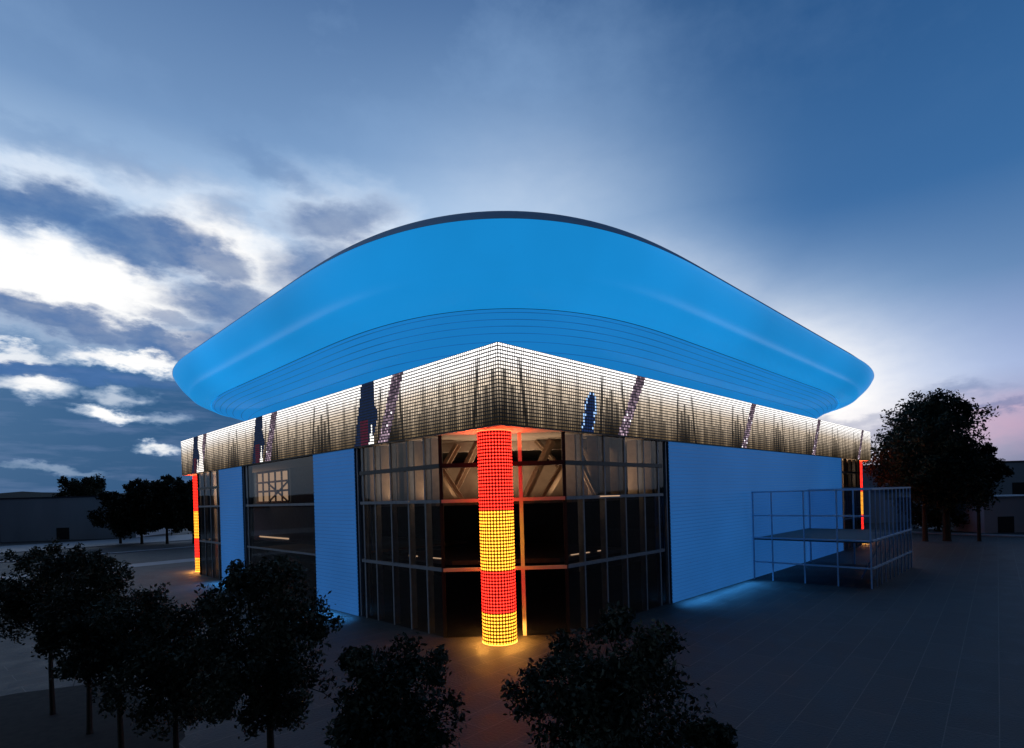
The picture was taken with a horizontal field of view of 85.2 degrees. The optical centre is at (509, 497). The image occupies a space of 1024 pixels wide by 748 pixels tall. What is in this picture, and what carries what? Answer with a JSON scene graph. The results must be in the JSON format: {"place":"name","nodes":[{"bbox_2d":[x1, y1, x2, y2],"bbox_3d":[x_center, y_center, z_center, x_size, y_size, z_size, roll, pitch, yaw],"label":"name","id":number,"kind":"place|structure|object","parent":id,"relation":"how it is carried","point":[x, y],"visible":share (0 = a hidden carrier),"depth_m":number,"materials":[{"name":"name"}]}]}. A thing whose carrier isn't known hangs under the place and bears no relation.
{"place":"outdoors","nodes":[
{"label":"outdoors","id":0,"kind":"place"},
{"bbox_2d":[0,491,125,497],"bbox_3d":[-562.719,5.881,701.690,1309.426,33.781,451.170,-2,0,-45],"label":"hills","id":1,"kind":"structure","parent":0,"point":[22,494],"depth_m":740.50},
{"bbox_2d":[0,495,171,541],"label":"building","id":2,"kind":"structure","parent":0,"point":[39,518],"depth_m":143.55,"materials":[{"name":"grey metal"}]},
{"bbox_2d":[56,528,68,539],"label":"door","id":3,"kind":"structure","parent":2,"relation":"in","point":[63,533],"depth_m":143.95,"materials":[{"name":"brown metal"}]},
{"bbox_2d":[0,534,191,552],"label":"pavement","id":4,"kind":"structure","parent":0,"point":[92,543],"depth_m":126.04,"materials":[{"name":"concrete"}]},
{"bbox_2d":[86,489,140,543],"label":"broadleaf tree","id":5,"kind":"object","parent":4,"relation":"on","point":[118,526],"visible":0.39,"depth_m":120.68,"materials":[{"name":"green plant"}]},
{"bbox_2d":[0,542,194,560],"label":"road","id":6,"kind":"structure","parent":0,"point":[137,548],"depth_m":108.24,"materials":[{"name":"grey asphalt"}]},
{"bbox_2d":[0,558,194,578],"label":"service path","id":7,"kind":"structure","parent":0,"point":[159,562],"depth_m":78.95,"materials":[{"name":"concrete"}]},
{"bbox_2d":[0,546,194,562],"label":"pavement","id":8,"kind":"structure","parent":0,"point":[130,551],"depth_m":100.89,"materials":[{"name":"concrete"}]},
{"bbox_2d":[0,522,1023,747],"bbox_3d":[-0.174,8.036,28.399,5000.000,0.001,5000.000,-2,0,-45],"label":"ground","id":9,"kind":"structure","parent":0,"point":[926,650],"depth_m":29.35,"materials":[{"name":"grey concrete"}]},
{"bbox_2d":[0,546,107,714],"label":"street tree","id":10,"kind":"object","parent":9,"relation":"on","point":[16,601],"visible":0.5,"depth_m":21.42,"materials":[{"name":"green plant"}]},
{"bbox_2d":[52,473,106,496],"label":"broadleaf tree","id":11,"kind":"object","parent":9,"relation":"on","point":[89,486],"visible":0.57,"depth_m":178.08,"materials":[{"name":"green plant"}]},
{"bbox_2d":[26,537,134,734],"bbox_3d":[-15.241,4.946,19.981,3.186,7.176,3.685,-2,0,-45],"label":"street tree","id":12,"kind":"object","parent":9,"relation":"on","point":[92,568],"visible":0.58,"depth_m":19.47,"materials":[{"name":"green plant"}]},
{"bbox_2d":[0,685,184,747],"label":"planting bed","id":13,"kind":"object","parent":9,"relation":"on","point":[27,720],"visible":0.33,"depth_m":20.93,"materials":[{"name":"green plant"}]},
{"bbox_2d":[45,582,174,747],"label":"street tree","id":14,"kind":"object","parent":9,"relation":"on","point":[102,630],"visible":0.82,"depth_m":17.30,"materials":[{"name":"green plant"}]},
{"bbox_2d":[114,477,160,543],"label":"broadleaf tree","id":15,"kind":"object","parent":9,"relation":"on","point":[129,502],"visible":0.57,"depth_m":119.00,"materials":[{"name":"green plant"}]},
{"bbox_2d":[139,474,183,543],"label":"broadleaf tree","id":16,"kind":"object","parent":9,"relation":"on","point":[158,492],"visible":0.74,"depth_m":117.28,"materials":[{"name":"green plant"}]},
{"bbox_2d":[91,590,240,747],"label":"street tree","id":17,"kind":"object","parent":9,"relation":"on","point":[166,678],"visible":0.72,"depth_m":16.45,"materials":[{"name":"green plant"}]},
{"bbox_2d":[164,479,194,543],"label":"broadleaf tree","id":18,"kind":"object","parent":9,"relation":"on","point":[182,505],"visible":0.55,"depth_m":114.31,"materials":[{"name":"green plant"}]},
{"bbox_2d":[171,554,346,747],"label":"street tree","id":19,"kind":"object","parent":9,"relation":"on","point":[284,674],"visible":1,"depth_m":14.17,"materials":[{"name":"green plant"}]},
{"bbox_2d":[321,632,471,747],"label":"street tree","id":20,"kind":"object","parent":9,"relation":"on","point":[378,695],"visible":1,"depth_m":12.77,"materials":[{"name":"green plant"}]},
{"bbox_2d":[499,600,716,747],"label":"street tree","id":21,"kind":"object","parent":9,"relation":"on","point":[606,700],"visible":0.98,"depth_m":12.11,"materials":[{"name":"green plant"}]},
{"bbox_2d":[676,715,737,747],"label":"street tree","id":22,"kind":"object","parent":9,"relation":"on","point":[711,732],"visible":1,"depth_m":10.78,"materials":[{"name":"green plant"}]},
{"bbox_2d":[751,487,912,588],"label":"raised platform with railings","id":23,"kind":"structure","parent":9,"relation":"on","point":[853,535],"depth_m":49.16,"materials":[{"name":"grey metal"}]},
{"bbox_2d":[886,483,976,530],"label":"broadleaf tree","id":24,"kind":"object","parent":9,"relation":"on","point":[934,517],"visible":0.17,"depth_m":95.02,"materials":[{"name":"green plant"}]},
{"bbox_2d":[862,388,1004,540],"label":"broadleaf tree","id":25,"kind":"object","parent":9,"relation":"on","point":[928,450],"visible":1,"depth_m":76.10,"materials":[{"name":"green plant"}]},
{"bbox_2d":[862,460,1023,522],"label":"long building","id":26,"kind":"structure","parent":9,"relation":"on","point":[1014,484],"depth_m":122.20,"materials":[{"name":"concrete"}]},
{"bbox_2d":[884,486,897,499],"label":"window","id":27,"kind":"structure","parent":26,"relation":"in","point":[884,486],"depth_m":122.20,"materials":[{"name":"brown glass"}]},
{"bbox_2d":[1012,482,1023,493],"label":"window","id":28,"kind":"structure","parent":26,"relation":"in","point":[1017,487],"depth_m":121.42,"materials":[{"name":"black glass"}]},
{"bbox_2d":[917,494,1023,532],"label":"building","id":29,"kind":"structure","parent":9,"relation":"on","point":[1006,515],"depth_m":89.80,"materials":[{"name":"grey metal"}]},
{"bbox_2d":[998,516,1013,532],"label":"door","id":30,"kind":"structure","parent":29,"relation":"in","point":[1005,524],"depth_m":89.71,"materials":[{"name":"brown metal"}]},
{"bbox_2d":[958,442,1014,540],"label":"broadleaf tree","id":31,"kind":"object","parent":9,"relation":"on","point":[999,465],"visible":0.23,"depth_m":75.87,"materials":[{"name":"green plant"}]},
{"bbox_2d":[0,0,1023,492],"label":"sky","id":32,"kind":"structure","parent":0,"point":[854,169],"materials":[{"name":"blue"}]},
{"bbox_2d":[172,211,873,645],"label":"arena building","id":33,"kind":"structure","parent":0,"point":[498,403],"depth_m":38.28,"materials":[{"name":"blue"}]},
{"bbox_2d":[256,468,289,502],"bbox_3d":[-26.496,-1.231,62.037,0.270,3.620,8.980,-2,0,-45],"label":"lit window","id":34,"kind":"structure","parent":33,"relation":"in","point":[273,486],"depth_m":61.77,"materials":[{"name":"beige glass"}]},
{"bbox_2d":[864,525,1023,534],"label":"side road","id":35,"kind":"structure","parent":0,"point":[931,530],"depth_m":98.87,"materials":[{"name":"grey asphalt"}]},
{"bbox_2d":[905,531,1023,536],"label":"side pavement","id":36,"kind":"structure","parent":0,"point":[1007,535],"depth_m":87.06,"materials":[{"name":"concrete"}]}
]}

